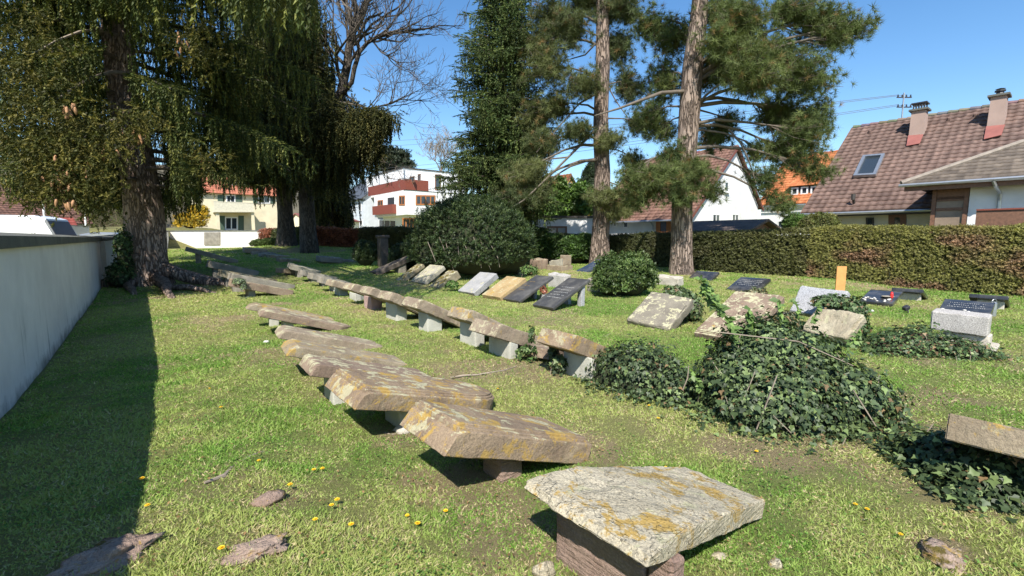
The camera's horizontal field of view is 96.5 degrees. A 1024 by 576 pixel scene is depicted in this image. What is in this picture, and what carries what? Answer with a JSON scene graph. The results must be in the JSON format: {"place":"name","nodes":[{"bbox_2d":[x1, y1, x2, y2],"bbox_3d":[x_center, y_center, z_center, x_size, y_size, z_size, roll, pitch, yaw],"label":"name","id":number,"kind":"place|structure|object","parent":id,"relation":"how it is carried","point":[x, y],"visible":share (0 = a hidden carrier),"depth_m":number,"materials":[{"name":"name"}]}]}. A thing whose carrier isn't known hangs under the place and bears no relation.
{"place":"outdoors","nodes":[
{"label":"outdoors","id":0,"kind":"place"},
{"bbox_2d":[0,163,298,227],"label":"hill","id":1,"kind":"structure","parent":0,"point":[168,224],"depth_m":82.47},
{"bbox_2d":[76,201,122,227],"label":"hillside scrub","id":2,"kind":"object","parent":1,"relation":"on","point":[117,221],"visible":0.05,"depth_m":59.31,"materials":[{"name":"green plant"}]},
{"bbox_2d":[373,145,417,172],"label":"distant pine","id":3,"kind":"object","parent":1,"relation":"on","point":[398,155],"visible":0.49,"depth_m":74.59,"materials":[{"name":"green plant"}]},
{"bbox_2d":[414,124,464,170],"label":"distant bare tree","id":4,"kind":"object","parent":1,"relation":"on","point":[442,150],"visible":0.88,"depth_m":92.44,"materials":[{"name":"grey wood"}]},
{"bbox_2d":[89,226,218,248],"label":"bank","id":5,"kind":"structure","parent":0,"point":[174,244],"depth_m":42.65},
{"bbox_2d":[172,203,210,228],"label":"forsythia","id":6,"kind":"object","parent":5,"relation":"on","point":[196,221],"visible":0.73,"depth_m":43.29,"materials":[{"name":"yellow plant"}]},
{"bbox_2d":[0,245,1023,575],"bbox_3d":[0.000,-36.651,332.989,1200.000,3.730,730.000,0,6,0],"label":"ground","id":7,"kind":"structure","parent":0,"point":[784,462],"depth_m":3.39,"materials":[{"name":"plant"}]},
{"bbox_2d":[0,215,76,234],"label":"white van","id":8,"kind":"object","parent":7,"relation":"on","point":[16,224],"visible":0.16,"depth_m":18.24,"materials":[{"name":"metal"}]},
{"bbox_2d":[0,185,92,225],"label":"red roof house","id":9,"kind":"structure","parent":7,"relation":"on","point":[15,209],"depth_m":41.56,"materials":[{"name":"tile"}]},
{"bbox_2d":[0,232,102,418],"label":"boundary wall","id":10,"kind":"structure","parent":7,"relation":"on","point":[50,286],"depth_m":5.61,"materials":[{"name":"paint"}]},
{"bbox_2d":[45,531,165,575],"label":"half buried stone","id":11,"kind":"object","parent":7,"relation":"on","point":[97,556],"visible":0.91,"depth_m":1.84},
{"bbox_2d":[102,223,138,287],"bbox_3d":[-12.138,-0.998,14.109,0.945,1.982,1.068,0,6,0],"label":"ivy on wall","id":12,"kind":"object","parent":7,"relation":"on","point":[120,272],"visible":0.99,"depth_m":14.00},
{"bbox_2d":[93,230,168,278],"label":"boundary wall","id":13,"kind":"structure","parent":7,"relation":"on","point":[106,245],"depth_m":15.39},
{"bbox_2d":[0,0,324,298],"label":"weeping spruce","id":14,"kind":"object","parent":7,"relation":"on","point":[78,148],"visible":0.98,"depth_m":12.80,"materials":[{"name":"green plant"}]},
{"bbox_2d":[185,247,237,263],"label":"gravestone","id":15,"kind":"object","parent":7,"relation":"on","point":[198,253],"visible":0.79,"depth_m":19.97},
{"bbox_2d":[170,230,258,247],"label":"boundary wall","id":16,"kind":"structure","parent":7,"relation":"on","point":[217,238],"depth_m":41.65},
{"bbox_2d":[206,260,258,277],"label":"gravestone","id":17,"kind":"object","parent":7,"relation":"on","point":[215,266],"visible":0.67,"depth_m":17.19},
{"bbox_2d":[192,168,276,229],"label":"cream house","id":18,"kind":"structure","parent":7,"relation":"on","point":[236,212],"depth_m":52.45,"materials":[{"name":"paint"}]},
{"bbox_2d":[225,217,237,229],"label":"window","id":19,"kind":"structure","parent":18,"relation":"in","point":[231,223],"depth_m":52.41,"materials":[{"name":"glass"}]},
{"bbox_2d":[217,269,277,286],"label":"gravestone","id":20,"kind":"object","parent":7,"relation":"on","point":[223,273],"visible":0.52,"depth_m":14.67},
{"bbox_2d":[213,532,289,566],"bbox_3d":[-1.125,1.138,1.974,0.304,0.065,0.160,-5,8,-37],"label":"half buried stone","id":21,"kind":"object","parent":7,"relation":"on","point":[266,544],"visible":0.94,"depth_m":1.96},
{"bbox_2d":[228,278,293,296],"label":"gravestone","id":22,"kind":"object","parent":7,"relation":"on","point":[252,288],"visible":0.79,"depth_m":12.51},
{"bbox_2d":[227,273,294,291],"bbox_3d":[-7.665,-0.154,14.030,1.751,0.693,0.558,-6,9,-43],"label":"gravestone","id":23,"kind":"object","parent":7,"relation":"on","point":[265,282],"visible":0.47,"depth_m":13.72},
{"bbox_2d":[248,237,275,246],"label":"ground ivy","id":24,"kind":"object","parent":7,"relation":"on","point":[268,241],"visible":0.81,"depth_m":33.41,"materials":[{"name":"green plant"}]},
{"bbox_2d":[250,489,285,507],"bbox_3d":[-1.286,1.108,2.410,0.105,0.051,0.160,4,7,32],"label":"loose stone","id":25,"kind":"object","parent":7,"relation":"on","point":[268,498],"visible":0.97,"depth_m":2.39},
{"bbox_2d":[257,226,299,244],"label":"beech hedge","id":26,"kind":"object","parent":7,"relation":"on","point":[266,233],"visible":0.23,"depth_m":37.54,"materials":[{"name":"brown plant"}]},
{"bbox_2d":[245,302,333,325],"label":"gravestone","id":27,"kind":"object","parent":7,"relation":"on","point":[255,306],"visible":0.5,"depth_m":8.35,"materials":[{"name":"stone"}]},
{"bbox_2d":[196,0,407,245],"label":"weeping spruce","id":28,"kind":"object","parent":7,"relation":"on","point":[343,150],"visible":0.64,"depth_m":24.13,"materials":[{"name":"green plant"}]},
{"bbox_2d":[257,307,350,330],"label":"gravestone","id":29,"kind":"object","parent":7,"relation":"on","point":[287,318],"visible":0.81,"depth_m":7.69,"materials":[{"name":"stone"}]},
{"bbox_2d":[287,262,320,277],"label":"gravestone","id":30,"kind":"object","parent":7,"relation":"on","point":[295,267],"visible":0.59,"depth_m":17.32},
{"bbox_2d":[275,325,382,349],"bbox_3d":[-2.534,0.747,6.391,1.353,0.508,0.512,-4,7,-33],"label":"gravestone","id":31,"kind":"object","parent":7,"relation":"on","point":[286,332],"visible":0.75,"depth_m":6.20,"materials":[{"name":"stone"}]},
{"bbox_2d":[296,179,364,227],"bbox_3d":[-14.067,-10.297,34.925,5.262,14.800,4.706,0,6,0],"label":"weeping spruce","id":32,"kind":"object","parent":7,"relation":"on","point":[327,213],"visible":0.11,"depth_m":35.03,"materials":[{"name":"green plant"}]},
{"bbox_2d":[316,190,354,227],"bbox_3d":[-14.800,-8.660,36.904,4.431,9.505,4.689,0,6,0],"label":"columnar conifer","id":33,"kind":"object","parent":7,"relation":"on","point":[336,223],"visible":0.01,"depth_m":35.65,"materials":[{"name":"green plant"}]},
{"bbox_2d":[325,279,347,295],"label":"gravestone","id":34,"kind":"object","parent":7,"relation":"on","point":[338,288],"visible":0.41,"depth_m":12.47,"materials":[{"name":"stone"}]},
{"bbox_2d":[316,225,359,247],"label":"beech hedge","id":35,"kind":"object","parent":7,"relation":"on","point":[332,236],"visible":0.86,"depth_m":31.72,"materials":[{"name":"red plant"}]},
{"bbox_2d":[280,338,406,377],"bbox_3d":[-1.996,0.835,5.501,1.349,0.514,0.531,-4,7,-33],"label":"gravestone","id":36,"kind":"object","parent":7,"relation":"on","point":[296,348],"visible":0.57,"depth_m":5.32,"materials":[{"name":"stone"}]},
{"bbox_2d":[342,283,383,302],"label":"gravestone","id":37,"kind":"object","parent":7,"relation":"on","point":[355,289],"visible":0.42,"depth_m":10.92,"materials":[{"name":"stone"}]},
{"bbox_2d":[350,239,377,265],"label":"yew bush","id":38,"kind":"object","parent":7,"relation":"on","point":[364,252],"visible":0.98,"depth_m":21.10,"materials":[{"name":"green plant"}]},
{"bbox_2d":[299,354,430,404],"bbox_3d":[-1.467,0.918,4.739,1.268,0.547,0.510,-5,8,-36],"label":"gravestone","id":39,"kind":"object","parent":7,"relation":"on","point":[324,367],"visible":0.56,"depth_m":4.50,"materials":[{"name":"stone"}]},
{"bbox_2d":[262,0,469,253],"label":"bare tree","id":40,"kind":"object","parent":7,"relation":"on","point":[308,238],"visible":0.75,"depth_m":25.41,"materials":[{"name":"brown plant"}]},
{"bbox_2d":[349,171,382,227],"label":"slate roof house","id":41,"kind":"structure","parent":7,"relation":"on","point":[368,218],"depth_m":65.92,"materials":[{"name":"white paint"}]},
{"bbox_2d":[359,286,385,309],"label":"gravestone","id":42,"kind":"object","parent":7,"relation":"on","point":[372,301],"visible":0.41,"depth_m":10.11,"materials":[{"name":"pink stone"}]},
{"bbox_2d":[375,235,389,266],"bbox_3d":[-5.965,-1.629,21.132,0.489,1.623,0.505,-5,8,-39],"label":"stone post","id":43,"kind":"object","parent":7,"relation":"on","point":[382,247],"visible":0.76,"depth_m":20.96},
{"bbox_2d":[356,225,414,247],"bbox_3d":[-7.775,-3.333,31.061,5.726,1.897,1.766,2,7,17],"label":"clipped hedge","id":44,"kind":"object","parent":7,"relation":"on","point":[397,234],"visible":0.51,"depth_m":30.58,"materials":[{"name":"green plant"}]},
{"bbox_2d":[370,256,411,274],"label":"gravestone","id":45,"kind":"object","parent":7,"relation":"on","point":[398,265],"visible":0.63,"depth_m":19.29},
{"bbox_2d":[377,291,417,320],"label":"gravestone","id":46,"kind":"object","parent":7,"relation":"on","point":[396,310],"visible":0.59,"depth_m":8.80,"materials":[{"name":"stone"}]},
{"bbox_2d":[386,242,417,270],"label":"yew bush","id":47,"kind":"object","parent":7,"relation":"on","point":[397,251],"visible":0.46,"depth_m":20.08,"materials":[{"name":"green plant"}]},
{"bbox_2d":[325,368,493,425],"bbox_3d":[-0.807,0.968,4.026,1.421,0.605,0.704,-5,8,-39],"label":"gravestone","id":48,"kind":"object","parent":7,"relation":"on","point":[394,397],"visible":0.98,"depth_m":3.75,"materials":[{"name":"stone"}]},
{"bbox_2d":[395,263,424,280],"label":"gravestone","id":49,"kind":"object","parent":7,"relation":"on","point":[413,271],"visible":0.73,"depth_m":17.07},
{"bbox_2d":[366,167,462,227],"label":"modern villa","id":50,"kind":"object","parent":7,"relation":"on","point":[396,205],"visible":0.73,"depth_m":57.95,"materials":[{"name":"paint"}]},
{"bbox_2d":[416,195,434,204],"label":"window","id":51,"kind":"structure","parent":50,"relation":"in","point":[420,199],"depth_m":56.72,"materials":[{"name":"orange wood"}]},
{"bbox_2d":[411,265,444,284],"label":"gravestone","id":52,"kind":"object","parent":7,"relation":"on","point":[428,274],"visible":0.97,"depth_m":15.91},
{"bbox_2d":[402,296,459,331],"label":"gravestone","id":53,"kind":"object","parent":7,"relation":"on","point":[432,317],"visible":0.64,"depth_m":7.81,"materials":[{"name":"stone"}]},
{"bbox_2d":[429,270,460,287],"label":"gravestone","id":54,"kind":"object","parent":7,"relation":"on","point":[443,279],"visible":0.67,"depth_m":14.76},
{"bbox_2d":[401,190,543,274],"bbox_3d":[-1.565,-2.209,18.254,5.641,3.396,4.660,0,6,0],"label":"round yew","id":55,"kind":"object","parent":7,"relation":"on","point":[472,234],"visible":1,"depth_m":16.86,"materials":[{"name":"green plant"}]},
{"bbox_2d":[447,306,501,346],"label":"gravestone","id":56,"kind":"object","parent":7,"relation":"on","point":[465,317],"visible":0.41,"depth_m":6.70,"materials":[{"name":"stone"}]},
{"bbox_2d":[458,272,498,295],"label":"gravestone","id":57,"kind":"object","parent":7,"relation":"on","point":[479,283],"visible":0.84,"depth_m":13.10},
{"bbox_2d":[400,400,591,483],"bbox_3d":[-0.071,1.047,3.126,1.232,0.655,0.567,-5,8,-39],"label":"gravestone","id":58,"kind":"object","parent":7,"relation":"on","point":[503,445],"visible":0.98,"depth_m":2.90,"materials":[{"name":"stone"}]},
{"bbox_2d":[429,0,569,244],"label":"spruce","id":59,"kind":"object","parent":7,"relation":"on","point":[492,139],"visible":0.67,"depth_m":22.59,"materials":[{"name":"green plant"}]},
{"bbox_2d":[482,276,526,300],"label":"gravestone","id":60,"kind":"object","parent":7,"relation":"on","point":[503,288],"visible":0.77,"depth_m":12.07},
{"bbox_2d":[469,318,542,358],"bbox_3d":[0.085,0.710,6.409,1.291,0.628,0.590,-5,8,-39],"label":"gravestone","id":61,"kind":"object","parent":7,"relation":"on","point":[505,341],"visible":0.6,"depth_m":6.01,"materials":[{"name":"stone"}]},
{"bbox_2d":[512,325,538,362],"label":"ivy on pillar","id":62,"kind":"object","parent":7,"relation":"on","point":[526,349],"visible":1,"depth_m":5.84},
{"bbox_2d":[503,275,553,302],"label":"gravestone","id":63,"kind":"object","parent":7,"relation":"on","point":[527,289],"visible":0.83,"depth_m":11.69,"materials":[{"name":"stone"}]},
{"bbox_2d":[532,560,555,575],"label":"loose stone","id":64,"kind":"object","parent":7,"relation":"on","point":[544,568],"visible":1,"depth_m":2.12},
{"bbox_2d":[526,345,563,359],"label":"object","id":65,"kind":"object","parent":7,"relation":"on","point":[541,350],"visible":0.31,"depth_m":5.87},
{"bbox_2d":[548,272,570,286],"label":"stone block","id":66,"kind":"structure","parent":7,"relation":"on","point":[558,279],"depth_m":14.40,"materials":[{"name":"grey stone"}]},
{"bbox_2d":[547,255,572,270],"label":"gravestone","id":67,"kind":"object","parent":7,"relation":"on","point":[563,263],"visible":0.86,"depth_m":19.40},
{"bbox_2d":[533,278,589,309],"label":"gravestone","id":68,"kind":"object","parent":7,"relation":"on","point":[565,291],"visible":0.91,"depth_m":10.68,"materials":[{"name":"stone"}]},
{"bbox_2d":[532,229,591,263],"bbox_3d":[2.530,-2.186,24.198,4.181,1.933,2.088,3,7,23],"label":"shrub border","id":69,"kind":"object","parent":7,"relation":"on","point":[577,247],"visible":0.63,"depth_m":23.48,"materials":[{"name":"green plant"}]},
{"bbox_2d":[531,216,592,233],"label":"flat garage","id":70,"kind":"structure","parent":7,"relation":"on","point":[573,224],"depth_m":27.41,"materials":[{"name":"white paint"}]},
{"bbox_2d":[539,174,593,215],"bbox_3d":[4.252,-7.242,37.079,5.360,4.145,4.054,0,6,0],"label":"tall shrub","id":71,"kind":"object","parent":7,"relation":"on","point":[570,194],"visible":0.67,"depth_m":35.92,"materials":[{"name":"green plant"}]},
{"bbox_2d":[488,0,654,263],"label":"pine tree","id":72,"kind":"object","parent":7,"relation":"on","point":[556,24],"visible":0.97,"depth_m":21.07,"materials":[{"name":"green plant"}]},
{"bbox_2d":[537,328,621,381],"bbox_3d":[0.912,0.786,5.472,1.133,0.662,0.616,-5,8,-39],"label":"gravestone","id":73,"kind":"object","parent":7,"relation":"on","point":[578,351],"visible":0.68,"depth_m":5.14,"materials":[{"name":"stone"}]},
{"bbox_2d":[544,347,568,375],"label":"ivy on pillar","id":74,"kind":"object","parent":73,"relation":"attached to","point":[557,361],"visible":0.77,"depth_m":5.32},
{"bbox_2d":[575,162,594,187],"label":"garden conifer","id":75,"kind":"object","parent":7,"relation":"on","point":[588,172],"visible":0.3,"depth_m":42.46,"materials":[{"name":"green plant"}]},
{"bbox_2d":[587,248,661,295],"bbox_3d":[3.107,-0.417,12.639,2.033,1.352,1.971,0,6,0],"label":"evergreen bush","id":76,"kind":"object","parent":7,"relation":"on","point":[628,273],"visible":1,"depth_m":12.16,"materials":[{"name":"plant"}]},
{"bbox_2d":[569,334,706,410],"bbox_3d":[1.365,0.935,4.880,1.474,0.860,1.360,0,6,0],"label":"ivy mound","id":77,"kind":"object","parent":7,"relation":"on","point":[638,371],"visible":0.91,"depth_m":4.64,"materials":[{"name":"plant"}]},
{"bbox_2d":[524,466,764,575],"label":"gravestone","id":78,"kind":"object","parent":7,"relation":"on","point":[633,521],"visible":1,"depth_m":2.09,"materials":[{"name":"stone"}]},
{"bbox_2d":[627,292,693,330],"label":"gravestone","id":79,"kind":"object","parent":7,"relation":"on","point":[660,311],"visible":0.87,"depth_m":8.22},
{"bbox_2d":[657,274,683,285],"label":"stone block","id":80,"kind":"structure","parent":7,"relation":"on","point":[671,280],"depth_m":14.44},
{"bbox_2d":[662,284,705,322],"bbox_3d":[3.354,0.396,8.952,0.726,0.892,1.128,-3,7,-27],"label":"ivy clump","id":81,"kind":"object","parent":7,"relation":"on","point":[694,314],"visible":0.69,"depth_m":8.71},
{"bbox_2d":[556,225,816,276],"bbox_3d":[6.225,-1.948,22.579,1.534,2.002,15.471,-5,8,-39],"label":"clipped hedge","id":82,"kind":"object","parent":7,"relation":"on","point":[778,251],"visible":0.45,"depth_m":18.33,"materials":[{"name":"green plant"}]},
{"bbox_2d":[609,145,763,236],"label":"gabled house","id":83,"kind":"structure","parent":7,"relation":"on","point":[742,204],"depth_m":30.52,"materials":[{"name":"paint"}]},
{"bbox_2d":[689,271,719,280],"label":"gravestone","id":84,"kind":"object","parent":7,"relation":"on","point":[710,276],"visible":0.38,"depth_m":15.85,"materials":[{"name":"black stone"}]},
{"bbox_2d":[693,219,781,236],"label":"garden shed","id":85,"kind":"structure","parent":7,"relation":"on","point":[729,225],"depth_m":21.26,"materials":[{"name":"grey wood"}]},
{"bbox_2d":[594,0,884,274],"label":"pine tree","id":86,"kind":"object","parent":7,"relation":"on","point":[734,59],"visible":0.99,"depth_m":16.40,"materials":[{"name":"green plant"}]},
{"bbox_2d":[694,291,784,340],"bbox_3d":[3.713,0.518,7.446,1.392,0.783,0.811,-5,8,-39],"label":"gravestone","id":87,"kind":"object","parent":7,"relation":"on","point":[736,301],"visible":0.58,"depth_m":7.44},
{"bbox_2d":[726,277,770,291],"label":"gravestone","id":88,"kind":"object","parent":7,"relation":"on","point":[743,284],"visible":0.85,"depth_m":13.38,"materials":[{"name":"black stone"}]},
{"bbox_2d":[745,286,802,335],"bbox_3d":[4.531,0.413,7.880,1.021,0.783,1.399,2,7,21],"label":"ivy clump","id":89,"kind":"object","parent":7,"relation":"on","point":[764,291],"visible":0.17,"depth_m":7.55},
{"bbox_2d":[779,213,806,227],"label":"garden shrub","id":90,"kind":"object","parent":7,"relation":"on","point":[790,221],"visible":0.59,"depth_m":21.57,"materials":[{"name":"green plant"}]},
{"bbox_2d":[660,275,938,454],"bbox_3d":[2.531,0.702,4.289,2.452,1.622,2.024,0,6,0],"label":"ivy mound","id":91,"kind":"object","parent":7,"relation":"on","point":[771,376],"visible":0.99,"depth_m":3.95,"materials":[{"name":"green plant"}]},
{"bbox_2d":[761,150,837,234],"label":"orange roof house","id":92,"kind":"structure","parent":7,"relation":"on","point":[802,190],"depth_m":40.40,"materials":[{"name":"tile"}]},
{"bbox_2d":[796,211,841,233],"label":"garden shrub","id":93,"kind":"object","parent":7,"relation":"on","point":[819,219],"visible":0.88,"depth_m":19.96,"materials":[{"name":"green plant"}]},
{"bbox_2d":[790,286,850,316],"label":"gravestone","id":94,"kind":"object","parent":7,"relation":"on","point":[804,294],"visible":0.48,"depth_m":8.08,"materials":[{"name":"stone"}]},
{"bbox_2d":[800,309,866,343],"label":"gravestone","id":95,"kind":"object","parent":7,"relation":"on","point":[841,325],"visible":0.77,"depth_m":6.86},
{"bbox_2d":[807,293,872,340],"bbox_3d":[5.325,0.493,7.326,0.841,0.769,1.022,0,6,0],"label":"ivy clump","id":96,"kind":"object","parent":7,"relation":"on","point":[853,304],"visible":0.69,"depth_m":7.30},
{"bbox_2d":[835,266,846,290],"bbox_3d":[8.379,-0.015,11.675,0.231,1.078,0.035,1,6,5],"label":"grave marker board","id":97,"kind":"object","parent":7,"relation":"on","point":[840,282],"visible":0.58,"depth_m":11.63,"materials":[{"name":"yellow wood"}]},
{"bbox_2d":[861,289,902,306],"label":"gravestone","id":98,"kind":"object","parent":7,"relation":"on","point":[876,294],"visible":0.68,"depth_m":11.03,"materials":[{"name":"black stone"}]},
{"bbox_2d":[892,288,928,300],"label":"gravestone","id":99,"kind":"object","parent":7,"relation":"on","point":[915,294],"visible":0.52,"depth_m":11.73,"materials":[{"name":"black stone"}]},
{"bbox_2d":[800,88,1023,232],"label":"long tiled house","id":100,"kind":"structure","parent":7,"relation":"on","point":[880,160],"depth_m":22.77,"materials":[{"name":"tile"}]},
{"bbox_2d":[888,214,905,231],"bbox_3d":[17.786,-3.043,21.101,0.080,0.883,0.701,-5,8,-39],"label":"door","id":101,"kind":"structure","parent":100,"relation":"in","point":[892,219],"depth_m":21.08,"materials":[{"name":"brown wood"}]},
{"bbox_2d":[805,223,1023,295],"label":"clipped hedge","id":102,"kind":"object","parent":7,"relation":"on","point":[970,258],"visible":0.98,"depth_m":13.94,"materials":[{"name":"green plant"}]},
{"bbox_2d":[841,320,1022,363],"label":"ivy mound","id":103,"kind":"object","parent":7,"relation":"on","point":[908,342],"visible":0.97,"depth_m":6.26,"materials":[{"name":"plant"}]},
{"bbox_2d":[916,537,967,573],"bbox_3d":[2.182,1.351,2.309,0.238,0.079,0.247,0,6,0],"label":"half buried stone","id":104,"kind":"object","parent":7,"relation":"on","point":[940,551],"visible":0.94,"depth_m":2.29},
{"bbox_2d":[865,420,1023,523],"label":"ivy mound","id":105,"kind":"object","parent":7,"relation":"on","point":[979,477],"visible":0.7,"depth_m":2.89,"materials":[{"name":"plant"}]},
{"bbox_2d":[945,413,1023,463],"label":"gravestone","id":106,"kind":"object","parent":105,"relation":"on","point":[994,437],"visible":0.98,"depth_m":2.74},
{"bbox_2d":[898,139,1023,232],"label":"hip roof annexe","id":107,"kind":"structure","parent":7,"relation":"on","point":[992,179],"depth_m":16.63,"materials":[{"name":"tile"}]},
{"bbox_2d":[975,208,1023,226],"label":"balcony panel","id":108,"kind":"structure","parent":107,"relation":"attached to","point":[1000,217],"depth_m":14.61,"materials":[{"name":"brown wood"}]},
{"bbox_2d":[930,308,999,350],"bbox_3d":[6.830,0.633,6.889,0.559,0.570,0.731,-5,8,-39],"label":"granite memorial","id":109,"kind":"object","parent":7,"relation":"on","point":[973,325],"visible":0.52,"depth_m":6.73,"materials":[{"name":"stone"}]},
{"bbox_2d":[940,299,994,314],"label":"gravestone","id":110,"kind":"object","parent":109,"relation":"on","point":[972,306],"visible":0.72,"depth_m":9.37,"materials":[{"name":"black stone"}]},
{"bbox_2d":[969,294,1009,309],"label":"gravestone","id":111,"kind":"object","parent":7,"relation":"on","point":[1003,302],"visible":0.51,"depth_m":10.31,"materials":[{"name":"black stone"}]},
{"bbox_2d":[0,0,1023,218],"label":"sky","id":112,"kind":"structure","parent":0,"point":[946,54],"materials":[{"name":"blue"}]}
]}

